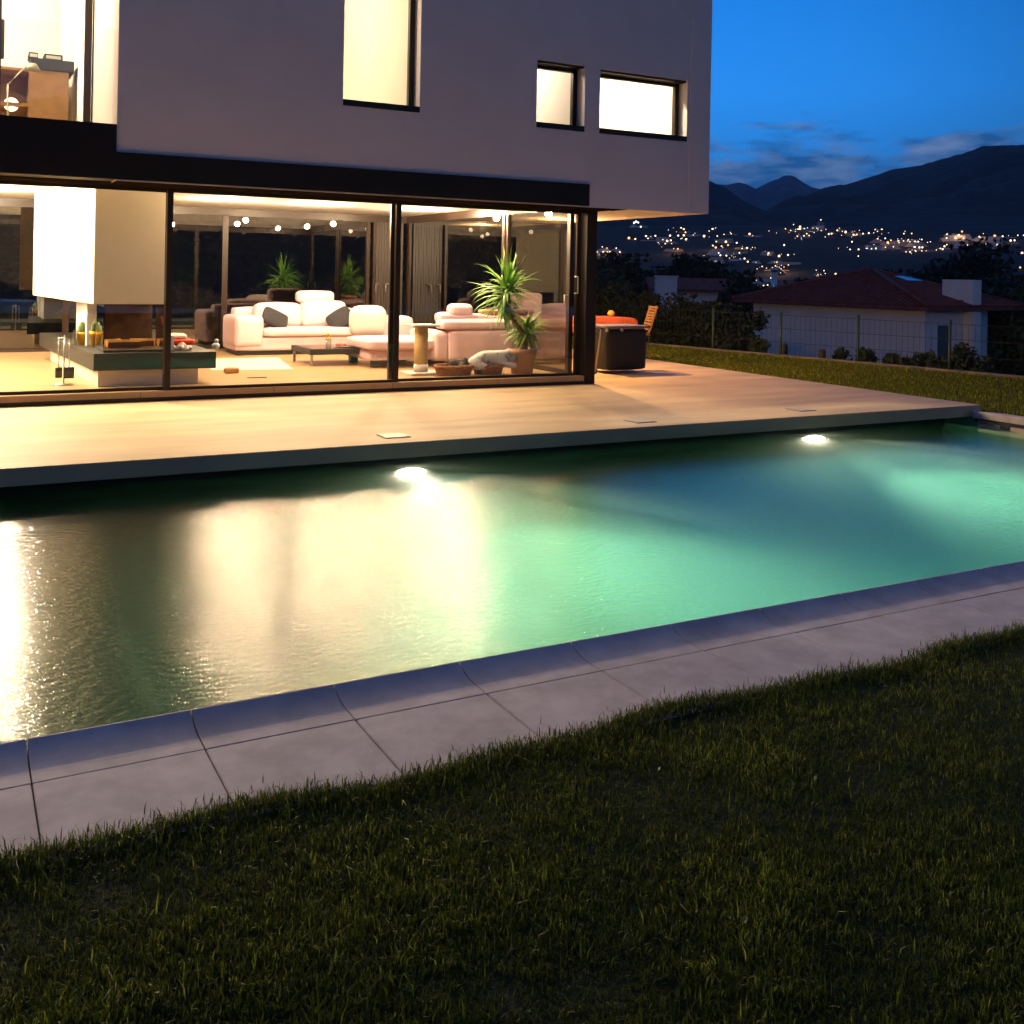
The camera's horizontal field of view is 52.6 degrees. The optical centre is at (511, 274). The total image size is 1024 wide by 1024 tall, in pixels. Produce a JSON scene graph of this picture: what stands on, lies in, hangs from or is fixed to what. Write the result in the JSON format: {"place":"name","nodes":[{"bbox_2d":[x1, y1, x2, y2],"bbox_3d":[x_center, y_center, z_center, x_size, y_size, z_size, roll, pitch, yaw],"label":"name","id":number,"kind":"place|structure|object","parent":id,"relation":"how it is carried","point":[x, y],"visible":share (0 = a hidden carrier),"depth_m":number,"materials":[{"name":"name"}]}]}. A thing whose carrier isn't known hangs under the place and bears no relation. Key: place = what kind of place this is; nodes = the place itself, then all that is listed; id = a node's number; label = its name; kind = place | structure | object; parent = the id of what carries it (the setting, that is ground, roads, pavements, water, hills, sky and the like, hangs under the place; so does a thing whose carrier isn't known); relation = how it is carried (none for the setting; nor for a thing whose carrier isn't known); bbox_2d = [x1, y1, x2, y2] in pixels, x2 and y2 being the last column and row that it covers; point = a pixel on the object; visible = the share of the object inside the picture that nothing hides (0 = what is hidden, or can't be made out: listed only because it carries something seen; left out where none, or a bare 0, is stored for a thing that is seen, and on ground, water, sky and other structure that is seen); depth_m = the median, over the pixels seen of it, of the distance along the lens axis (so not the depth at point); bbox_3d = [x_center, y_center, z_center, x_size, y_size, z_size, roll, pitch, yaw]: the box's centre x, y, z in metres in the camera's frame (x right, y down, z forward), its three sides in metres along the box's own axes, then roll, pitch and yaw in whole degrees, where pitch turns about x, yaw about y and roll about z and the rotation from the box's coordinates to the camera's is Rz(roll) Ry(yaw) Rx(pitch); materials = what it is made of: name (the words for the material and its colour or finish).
{"place":"outdoors","nodes":[
{"label":"outdoors","id":0,"kind":"place"},
{"bbox_2d":[43,53,62,60],"bbox_3d":[-6.751,-3.156,15.213,0.248,0.089,0.358,1,0,-28],"label":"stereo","id":1,"kind":"object","parent":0,"point":[52,56],"visible":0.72,"depth_m":15.06,"materials":[{"name":"silver"}]},
{"bbox_2d":[0,0,711,406],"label":"house","id":2,"kind":"structure","parent":0,"point":[454,134],"depth_m":13.74,"materials":[{"name":"white paint"}]},
{"bbox_2d":[1,19,4,58],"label":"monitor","id":3,"kind":"object","parent":2,"relation":"attached to","point":[3,39],"visible":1,"depth_m":13.94,"materials":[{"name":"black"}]},
{"bbox_2d":[7,63,40,115],"bbox_3d":[-6.914,-2.365,14.655,0.438,1.267,0.220,1,0,-28],"label":"desk lamp","id":4,"kind":"object","parent":2,"relation":"on","point":[33,67],"visible":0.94,"depth_m":14.62,"materials":[{"name":"beige"}]},
{"bbox_2d":[0,57,73,119],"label":"cabinet","id":5,"kind":"object","parent":2,"relation":"on","point":[43,92],"visible":0.66,"depth_m":15.03,"materials":[{"name":"brown wood"}]},
{"bbox_2d":[0,0,93,121],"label":"window","id":6,"kind":"structure","parent":2,"relation":"in","point":[89,4],"depth_m":13.47,"materials":[{"name":"brown metal"}]},
{"bbox_2d":[53,335,73,385],"bbox_3d":[-5.555,1.064,12.839,0.240,0.619,0.240,1,0,-28],"label":"fireplace tool set","id":7,"kind":"object","parent":2,"relation":"on","point":[68,372],"visible":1,"depth_m":12.83,"materials":[{"name":"silver metal"}]},
{"bbox_2d":[0,180,166,394],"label":"sliding door","id":8,"kind":"structure","parent":2,"relation":"in","point":[1,181],"depth_m":12.17,"materials":[{"name":"brown metal"}]},
{"bbox_2d":[33,187,215,386],"bbox_3d":[-5.660,0.072,14.768,1.889,2.598,4.440,1,0,-28],"label":"fireplace","id":9,"kind":"object","parent":2,"relation":"on","point":[99,255],"visible":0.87,"depth_m":13.03,"materials":[{"name":"paint"}]},
{"bbox_2d":[76,322,85,344],"bbox_3d":[-5.805,0.797,13.980,0.149,0.310,0.149,1,0,-28],"label":"cactus pot","id":10,"kind":"object","parent":9,"relation":"on","point":[80,334],"visible":0.87,"depth_m":13.93,"materials":[{"name":"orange ceramic"}]},
{"bbox_2d":[89,319,95,346],"bbox_3d":[-5.514,0.776,13.728,0.174,0.361,0.174,1,0,-28],"label":"cactus pot","id":11,"kind":"object","parent":9,"relation":"on","point":[92,332],"visible":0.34,"depth_m":13.67,"materials":[{"name":"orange ceramic"}]},
{"bbox_2d":[106,339,141,347],"bbox_3d":[-4.946,0.886,13.198,0.420,0.107,0.114,1,0,-37],"label":"log","id":12,"kind":"object","parent":9,"relation":"on","point":[130,343],"visible":1,"depth_m":13.17,"materials":[{"name":"brown wood"}]},
{"bbox_2d":[130,338,154,345],"bbox_3d":[-4.820,0.888,13.494,0.300,0.107,0.114,1,0,-14],"label":"log","id":13,"kind":"object","parent":9,"relation":"in","point":[148,341],"visible":0.65,"depth_m":13.47,"materials":[{"name":"brown wood"}]},
{"bbox_2d":[154,333,194,344],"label":"books","id":14,"kind":"object","parent":9,"relation":"on","point":[179,337],"visible":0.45,"depth_m":14.07,"materials":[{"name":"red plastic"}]},
{"bbox_2d":[174,342,192,350],"bbox_3d":[-4.231,0.934,13.267,0.269,0.123,0.161,1,0,-9],"label":"seashell heap","id":15,"kind":"object","parent":9,"relation":"on","point":[181,346],"visible":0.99,"depth_m":13.25,"materials":[{"name":"white"}]},
{"bbox_2d":[0,198,406,351],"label":"rear window","id":16,"kind":"structure","parent":2,"relation":"in","point":[225,213],"depth_m":19.21,"materials":[{"name":"brown metal"}]},
{"bbox_2d":[210,357,292,370],"bbox_3d":[-4.147,1.397,16.175,1.170,0.008,2.123,1,0,-19],"label":"rug","id":17,"kind":"object","parent":2,"relation":"on","point":[274,363],"visible":0.79,"depth_m":16.04,"materials":[{"name":"white fabric"}]},
{"bbox_2d":[163,189,401,389],"bbox_3d":[-2.851,0.238,13.218,3.030,2.515,0.060,1,0,-28],"label":"sliding door","id":18,"kind":"structure","parent":2,"relation":"in","point":[170,192],"depth_m":13.04,"materials":[{"name":"brown metal"}]},
{"bbox_2d":[223,290,352,354],"bbox_3d":[-3.800,0.852,18.669,2.622,1.110,1.125,1,0,-28],"label":"sofa","id":19,"kind":"object","parent":2,"relation":"on","point":[247,331],"visible":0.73,"depth_m":18.25,"materials":[{"name":"white fabric"}]},
{"bbox_2d":[262,306,287,326],"bbox_3d":[-4.170,0.786,18.219,0.509,0.434,0.282,1,0,-28],"label":"cushion","id":20,"kind":"object","parent":19,"relation":"on","point":[271,317],"visible":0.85,"depth_m":18.13,"materials":[{"name":"black fabric"}]},
{"bbox_2d":[326,306,350,326],"bbox_3d":[-3.115,0.806,18.791,0.509,0.454,0.282,1,0,-28],"label":"cushion","id":21,"kind":"object","parent":19,"relation":"on","point":[339,317],"visible":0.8,"depth_m":18.71,"materials":[{"name":"black fabric"}]},
{"bbox_2d":[291,344,360,366],"bbox_3d":[-2.836,1.291,16.599,1.140,0.268,1.030,1,0,-28],"label":"coffee table","id":22,"kind":"object","parent":2,"relation":"on","point":[320,349],"visible":0.62,"depth_m":16.17,"materials":[{"name":"black wood"}]},
{"bbox_2d":[343,0,419,112],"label":"window","id":23,"kind":"structure","parent":2,"relation":"in","point":[409,107],"depth_m":13.32,"materials":[{"name":"brown metal"}]},
{"bbox_2d":[345,305,433,367],"bbox_3d":[-1.993,0.978,16.670,1.233,0.926,1.533,1,0,-28],"label":"armchair","id":24,"kind":"object","parent":2,"relation":"on","point":[368,327],"visible":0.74,"depth_m":16.70,"materials":[{"name":"white fabric"}]},
{"bbox_2d":[399,324,440,375],"bbox_3d":[-1.312,1.092,15.050,0.500,0.724,0.460,1,0,-28],"label":"scratching post","id":25,"kind":"object","parent":2,"relation":"on","point":[421,351],"visible":1,"depth_m":14.96,"materials":[{"name":"beige fabric"}]},
{"bbox_2d":[432,363,473,375],"bbox_3d":[-0.847,1.387,15.043,0.650,0.152,0.490,1,0,-28],"label":"pet basket","id":26,"kind":"object","parent":2,"relation":"on","point":[442,369],"visible":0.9,"depth_m":14.85,"materials":[{"name":"wicker"}]},
{"bbox_2d":[447,357,468,365],"bbox_3d":[-0.796,1.311,15.050,0.312,0.203,0.316,1,0,-28],"label":"cat","id":27,"kind":"object","parent":26,"relation":"in","point":[459,362],"visible":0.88,"depth_m":15.04},
{"bbox_2d":[409,303,513,363],"bbox_3d":[-0.856,0.968,16.983,1.399,0.990,1.244,1,0,-28],"label":"loveseat","id":28,"kind":"object","parent":2,"relation":"on","point":[464,334],"visible":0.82,"depth_m":16.45,"materials":[{"name":"white"}]},
{"bbox_2d":[387,202,581,380],"bbox_3d":[-0.328,0.286,14.669,3.020,2.515,0.060,1,0,-28],"label":"sliding door","id":29,"kind":"structure","parent":2,"relation":"in","point":[392,206],"depth_m":14.62,"materials":[{"name":"brown metal"}]},
{"bbox_2d":[474,365,503,374],"bbox_3d":[-0.355,1.401,15.310,0.530,0.144,0.450,1,0,-28],"label":"pet basket","id":30,"kind":"object","parent":2,"relation":"on","point":[493,369],"visible":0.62,"depth_m":15.14,"materials":[{"name":"wicker"}]},
{"bbox_2d":[468,349,517,369],"bbox_3d":[-0.282,1.258,15.279,1.060,0.305,0.314,1,0,-28],"label":"dog","id":31,"kind":"object","parent":30,"relation":"on","point":[482,360],"visible":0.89,"depth_m":15.21},
{"bbox_2d":[405,209,574,372],"bbox_3d":[-0.641,0.168,18.141,0.150,2.599,6.286,1,0,-28],"label":"side window","id":32,"kind":"structure","parent":2,"relation":"in","point":[445,251],"depth_m":18.82,"materials":[{"name":"clear glass"}]},
{"bbox_2d":[471,242,554,373],"bbox_3d":[-0.021,0.504,15.456,1.334,1.949,1.184,1,0,-15],"label":"yucca","id":33,"kind":"object","parent":2,"relation":"on","point":[508,280],"visible":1,"depth_m":15.36,"materials":[{"name":"plant"}]},
{"bbox_2d":[536,60,584,131],"bbox_3d":[0.610,-2.436,14.277,0.761,0.911,0.282,1,0,-28],"label":"window","id":34,"kind":"structure","parent":2,"relation":"in","point":[542,65],"depth_m":14.33,"materials":[{"name":"brown metal"}]},
{"bbox_2d":[599,70,686,141],"bbox_3d":[1.837,-2.405,14.941,1.521,0.896,0.282,1,0,-28],"label":"window","id":35,"kind":"structure","parent":2,"relation":"in","point":[604,74],"depth_m":15.00,"materials":[{"name":"brown metal"}]},
{"bbox_2d":[0,347,980,486],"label":"terrace","id":36,"kind":"structure","parent":0,"point":[48,444],"depth_m":11.29,"materials":[{"name":"concrete"}]},
{"bbox_2d":[375,433,410,438],"bbox_3d":[-1.157,1.573,10.086,0.270,0.010,0.270,1,0,-28],"label":"floor cover","id":37,"kind":"object","parent":36,"relation":"on","point":[393,435],"visible":1,"depth_m":10.05,"materials":[{"name":"silver"}]},
{"bbox_2d":[543,332,547,360],"bbox_3d":[1.246,1.224,19.904,2.011,0.797,0.940,1,0,-28],"label":"garden table","id":38,"kind":"object","parent":36,"relation":"on","point":[545,350],"visible":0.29,"depth_m":19.11,"materials":[{"name":"brown wood"}]},
{"bbox_2d":[517,316,637,331],"bbox_3d":[1.251,0.951,19.904,2.135,0.260,1.074,1,0,-28],"label":"tablecloth","id":39,"kind":"object","parent":38,"relation":"on","point":[613,320],"visible":0.31,"depth_m":19.68,"materials":[{"name":"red fabric"}]},
{"bbox_2d":[536,307,562,365],"bbox_3d":[0.664,1.106,18.453,0.465,1.039,0.644,1,0,3],"label":"folding chair","id":40,"kind":"object","parent":36,"relation":"on","point":[554,319],"visible":0.81,"depth_m":18.25,"materials":[{"name":"brown wood"}]},
{"bbox_2d":[573,324,649,373],"bbox_3d":[1.634,1.233,17.191,1.168,0.789,0.728,1,0,-28],"label":"table","id":41,"kind":"object","parent":36,"relation":"on","point":[620,346],"visible":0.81,"depth_m":16.98,"materials":[{"name":"black"}]},
{"bbox_2d":[625,418,655,422],"bbox_3d":[1.416,1.622,11.452,0.270,0.010,0.270,1,0,-28],"label":"floor cover","id":42,"kind":"object","parent":36,"relation":"on","point":[641,420],"visible":1,"depth_m":11.43,"materials":[{"name":"silver metal"}]},
{"bbox_2d":[643,305,657,357],"bbox_3d":[2.527,1.142,20.633,0.644,1.039,0.465,1,0,-10],"label":"folding chair","id":43,"kind":"object","parent":36,"relation":"on","point":[652,314],"visible":0.46,"depth_m":20.50,"materials":[{"name":"brown wood"}]},
{"bbox_2d":[0,322,1023,1023],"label":"lawn","id":44,"kind":"structure","parent":0,"point":[22,334],"depth_m":2.94,"materials":[{"name":"plant"}]},
{"bbox_2d":[0,207,36,307],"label":"tree","id":45,"kind":"object","parent":44,"relation":"on","point":[6,300],"visible":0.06,"depth_m":25.78,"materials":[{"name":"green plant"}]},
{"bbox_2d":[0,213,60,327],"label":"tree","id":46,"kind":"object","parent":44,"relation":"on","point":[7,316],"visible":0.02,"depth_m":27.79,"materials":[{"name":"green plant"}]},
{"bbox_2d":[0,206,75,331],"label":"tree","id":47,"kind":"object","parent":44,"relation":"on","point":[51,320],"visible":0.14,"depth_m":25.81,"materials":[{"name":"green plant"}]},
{"bbox_2d":[22,207,201,327],"bbox_3d":[-10.227,-2.462,27.198,6.082,8.432,6.003,1,0,-28],"label":"tree","id":48,"kind":"object","parent":44,"relation":"on","point":[27,210],"depth_m":25.99,"materials":[{"name":"green plant"}]},
{"bbox_2d":[152,288,220,344],"bbox_3d":[-6.425,0.982,20.510,1.476,1.427,1.588,1,0,-28],"label":"shrub","id":49,"kind":"object","parent":44,"relation":"on","point":[190,319],"visible":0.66,"depth_m":20.39,"materials":[{"name":"green plant"}]},
{"bbox_2d":[152,237,229,339],"bbox_3d":[-7.046,0.484,21.818,2.113,2.542,2.343,1,0,-28],"label":"shrub","id":50,"kind":"object","parent":44,"relation":"on","point":[190,272],"visible":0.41,"depth_m":21.24,"materials":[{"name":"green plant"}]},
{"bbox_2d":[173,216,283,305],"bbox_3d":[-7.859,-1.900,29.499,6.456,7.395,6.758,1,0,-28],"label":"tree","id":51,"kind":"object","parent":44,"relation":"on","point":[216,288],"visible":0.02,"depth_m":26.87,"materials":[{"name":"green plant"}]},
{"bbox_2d":[173,214,297,311],"bbox_3d":[-9.039,-2.008,27.323,6.258,7.550,5.210,1,0,-28],"label":"tree","id":52,"kind":"object","parent":44,"relation":"on","point":[184,229],"visible":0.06,"depth_m":26.41,"materials":[{"name":"green plant"}]},
{"bbox_2d":[215,216,370,307],"bbox_3d":[-5.841,-1.877,28.680,5.189,7.413,5.495,1,0,-28],"label":"tree","id":53,"kind":"object","parent":44,"relation":"on","point":[281,272],"visible":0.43,"depth_m":26.83,"materials":[{"name":"green plant"}]},
{"bbox_2d":[236,219,406,314],"bbox_3d":[-4.916,-1.300,30.052,6.080,6.287,5.776,1,0,-28],"label":"tree","id":54,"kind":"object","parent":44,"relation":"on","point":[353,284],"visible":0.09,"depth_m":28.19,"materials":[{"name":"green plant"}]},
{"bbox_2d":[403,224,541,305],"bbox_3d":[-1.838,-2.133,32.473,5.957,8.090,6.558,1,0,-28],"label":"tree","id":55,"kind":"object","parent":44,"relation":"on","point":[523,284],"visible":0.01,"depth_m":30.83,"materials":[{"name":"green plant"}]},
{"bbox_2d":[0,619,1023,888],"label":"edge grass","id":56,"kind":"structure","parent":44,"relation":"on","point":[942,653],"depth_m":3.58,"materials":[{"name":"green plant"}]},
{"bbox_2d":[151,644,1001,1023],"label":"clover","id":57,"kind":"object","parent":44,"relation":"on","point":[743,918],"visible":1,"depth_m":3.02,"materials":[{"name":"green plant"}]},
{"bbox_2d":[495,299,1023,374],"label":"fence","id":58,"kind":"object","parent":44,"relation":"on","point":[713,311],"visible":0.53,"depth_m":21.42,"materials":[{"name":"grey metal"}]},
{"bbox_2d":[514,331,1023,378],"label":"kerb","id":59,"kind":"structure","parent":44,"relation":"on","point":[915,367],"depth_m":21.05,"materials":[{"name":"stone"}]},
{"bbox_2d":[0,588,1023,868],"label":"pavement","id":60,"kind":"structure","parent":0,"point":[388,744],"depth_m":3.84,"materials":[{"name":"stone"}]},
{"bbox_2d":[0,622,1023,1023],"bbox_3d":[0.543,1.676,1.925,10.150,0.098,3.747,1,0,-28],"label":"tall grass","id":61,"kind":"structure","parent":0,"point":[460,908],"depth_m":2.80,"materials":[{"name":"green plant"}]},
{"bbox_2d":[0,224,1023,334],"bbox_3d":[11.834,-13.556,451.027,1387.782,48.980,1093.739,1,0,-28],"label":"hillside","id":62,"kind":"structure","parent":0,"point":[820,251],"depth_m":333.83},
{"bbox_2d":[551,268,629,334],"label":"tree","id":63,"kind":"object","parent":62,"relation":"on","point":[605,279],"visible":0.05,"depth_m":69.31,"materials":[{"name":"green plant"}]},
{"bbox_2d":[572,282,633,335],"bbox_3d":[2.721,1.401,29.441,1.784,2.398,1.812,1,0,-28],"label":"shrub","id":64,"kind":"object","parent":62,"relation":"on","point":[604,297],"visible":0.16,"depth_m":29.06,"materials":[{"name":"green plant"}]},
{"bbox_2d":[596,251,654,294],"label":"tree","id":65,"kind":"object","parent":62,"relation":"on","point":[636,282],"visible":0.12,"depth_m":77.46,"materials":[{"name":"green plant"}]},
{"bbox_2d":[603,290,669,327],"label":"shrub","id":66,"kind":"object","parent":62,"relation":"on","point":[649,297],"visible":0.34,"depth_m":28.34,"materials":[{"name":"green plant"}]},
{"bbox_2d":[616,298,683,344],"bbox_3d":[3.919,1.647,27.942,1.968,1.988,1.681,1,0,-28],"label":"shrub","id":67,"kind":"object","parent":62,"relation":"on","point":[641,315],"visible":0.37,"depth_m":27.57,"materials":[{"name":"green plant"}]},
{"bbox_2d":[646,265,701,277],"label":"tree","id":68,"kind":"object","parent":62,"relation":"on","point":[669,270],"visible":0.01,"depth_m":83.23,"materials":[{"name":"green plant"}]},
{"bbox_2d":[642,292,717,346],"bbox_3d":[4.605,1.551,27.291,1.816,2.169,2.027,1,0,-28],"label":"shrub","id":69,"kind":"object","parent":62,"relation":"on","point":[673,305],"visible":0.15,"depth_m":27.06,"materials":[{"name":"green plant"}]},
{"bbox_2d":[642,277,733,337],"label":"neighbour house","id":70,"kind":"structure","parent":62,"relation":"on","point":[706,289],"depth_m":63.49,"materials":[{"name":"paint"}]},
{"bbox_2d":[654,275,678,309],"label":"rendered chimney","id":71,"kind":"object","parent":70,"relation":"attached to","point":[665,284],"visible":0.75,"depth_m":61.02,"materials":[{"name":"white paint"}]},
{"bbox_2d":[654,252,732,278],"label":"tree","id":72,"kind":"object","parent":62,"relation":"on","point":[710,269],"visible":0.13,"depth_m":87.61,"materials":[{"name":"green plant"}]},
{"bbox_2d":[676,300,748,347],"bbox_3d":[5.224,1.645,26.514,1.641,2.006,1.842,1,0,-28],"label":"shrub","id":73,"kind":"object","parent":62,"relation":"on","point":[705,305],"visible":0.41,"depth_m":26.09,"materials":[{"name":"green plant"}]},
{"bbox_2d":[706,249,730,255],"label":"town house","id":74,"kind":"structure","parent":62,"relation":"on","point":[722,252],"depth_m":316.41,"materials":[{"name":"grey"}]},
{"bbox_2d":[692,305,770,350],"bbox_3d":[5.571,1.718,26.023,1.733,1.873,1.918,1,0,-28],"label":"shrub","id":75,"kind":"object","parent":62,"relation":"on","point":[742,321],"visible":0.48,"depth_m":25.68,"materials":[{"name":"green plant"}]},
{"bbox_2d":[715,269,767,330],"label":"tree","id":76,"kind":"object","parent":62,"relation":"on","point":[732,289],"visible":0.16,"depth_m":58.14,"materials":[{"name":"green plant"}]},
{"bbox_2d":[746,334,771,352],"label":"shrub","id":77,"kind":"object","parent":62,"relation":"on","point":[755,348],"visible":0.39,"depth_m":23.80,"materials":[{"name":"green plant"}]},
{"bbox_2d":[828,347,851,359],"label":"shrub","id":78,"kind":"object","parent":62,"relation":"on","point":[837,354],"visible":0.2,"depth_m":22.14,"materials":[{"name":"green plant"}]},
{"bbox_2d":[851,347,880,362],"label":"shrub","id":79,"kind":"object","parent":62,"relation":"on","point":[863,355],"visible":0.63,"depth_m":21.64,"materials":[{"name":"green plant"}]},
{"bbox_2d":[732,267,1023,362],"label":"neighbour house","id":80,"kind":"structure","parent":62,"relation":"on","point":[879,296],"depth_m":41.57,"materials":[{"name":"paint"}]},
{"bbox_2d":[937,325,948,360],"bbox_3d":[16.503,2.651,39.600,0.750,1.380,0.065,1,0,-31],"label":"door","id":81,"kind":"structure","parent":80,"relation":"in","point":[942,329],"depth_m":39.55,"materials":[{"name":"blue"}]},
{"bbox_2d":[880,352,901,363],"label":"shrub","id":82,"kind":"object","parent":62,"relation":"on","point":[886,359],"visible":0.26,"depth_m":21.25,"materials":[{"name":"green plant"}]},
{"bbox_2d":[891,355,918,365],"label":"shrub","id":83,"kind":"object","parent":62,"relation":"on","point":[902,361],"visible":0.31,"depth_m":21.01,"materials":[{"name":"green plant"}]},
{"bbox_2d":[907,349,939,366],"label":"shrub","id":84,"kind":"object","parent":62,"relation":"on","point":[923,359],"visible":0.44,"depth_m":20.75,"materials":[{"name":"green plant"}]},
{"bbox_2d":[927,355,952,369],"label":"shrub","id":85,"kind":"object","parent":62,"relation":"on","point":[936,362],"visible":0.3,"depth_m":20.39,"materials":[{"name":"green plant"}]},
{"bbox_2d":[947,236,967,243],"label":"town house","id":86,"kind":"structure","parent":62,"relation":"on","point":[952,240],"depth_m":355.38,"materials":[{"name":"grey"}]},
{"bbox_2d":[894,236,1023,281],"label":"tree","id":87,"kind":"object","parent":62,"relation":"on","point":[963,267],"visible":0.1,"depth_m":71.45,"materials":[{"name":"green plant"}]},
{"bbox_2d":[946,342,980,370],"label":"shrub","id":88,"kind":"object","parent":62,"relation":"on","point":[962,362],"visible":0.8,"depth_m":19.96,"materials":[{"name":"green plant"}]},
{"bbox_2d":[969,355,1000,373],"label":"shrub","id":89,"kind":"object","parent":62,"relation":"on","point":[980,366],"visible":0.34,"depth_m":19.66,"materials":[{"name":"green plant"}]},
{"bbox_2d":[965,269,1023,296],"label":"tree","id":90,"kind":"object","parent":62,"relation":"on","point":[993,281],"visible":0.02,"depth_m":63.03,"materials":[{"name":"green plant"}]},
{"bbox_2d":[981,273,1023,375],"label":"tree","id":91,"kind":"object","parent":62,"relation":"on","point":[1008,349],"visible":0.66,"depth_m":42.25,"materials":[{"name":"green plant"}]},
{"bbox_2d":[27,418,1023,860],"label":"pavement bed","id":92,"kind":"object","parent":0,"point":[215,770],"visible":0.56,"depth_m":3.54,"materials":[{"name":"grey concrete"}]},
{"bbox_2d":[0,411,1023,789],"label":"pool coping","id":93,"kind":"object","parent":92,"relation":"on","point":[78,751],"visible":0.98,"depth_m":4.25,"materials":[{"name":"stone"}]},
{"bbox_2d":[562,181,790,226],"bbox_3d":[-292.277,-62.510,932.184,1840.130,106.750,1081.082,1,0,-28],"label":"mountain","id":94,"kind":"structure","parent":0,"point":[727,206],"depth_m":789.84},
{"bbox_2d":[513,336,1023,415],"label":"grass","id":95,"kind":"structure","parent":0,"point":[777,366],"depth_m":18.44,"materials":[{"name":"green plant"}]},
{"bbox_2d":[718,175,819,210],"bbox_3d":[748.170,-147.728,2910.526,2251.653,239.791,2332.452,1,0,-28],"label":"mountain","id":96,"kind":"structure","parent":0,"point":[767,196],"depth_m":2557.63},
{"bbox_2d":[709,0,1023,188],"label":"sky","id":97,"kind":"structure","parent":0,"point":[821,94],"materials":[{"name":"blue"}]},
{"bbox_2d":[767,145,1023,227],"bbox_3d":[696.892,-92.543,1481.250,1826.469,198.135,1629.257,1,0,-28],"label":"mountain","id":98,"kind":"structure","parent":0,"point":[982,186],"depth_m":914.07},
{"bbox_2d":[945,416,977,427],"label":"pool","id":99,"kind":"structure","parent":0,"point":[967,421],"depth_m":13.61,"materials":[{"name":"green liquid"}]},
{"bbox_2d":[0,418,944,493],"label":"pool wall","id":100,"kind":"structure","parent":99,"relation":"on","point":[53,486],"depth_m":10.22,"materials":[{"name":"concrete"}]},
{"bbox_2d":[0,422,1023,746],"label":"water","id":101,"kind":"structure","parent":99,"relation":"in","point":[124,602],"depth_m":6.94,"materials":[{"name":"teal liquid"}]},
{"bbox_2d":[978,423,1023,434],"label":"pool end wall","id":102,"kind":"structure","parent":99,"relation":"attached to","point":[1012,429],"depth_m":13.13,"materials":[{"name":"grey concrete"}]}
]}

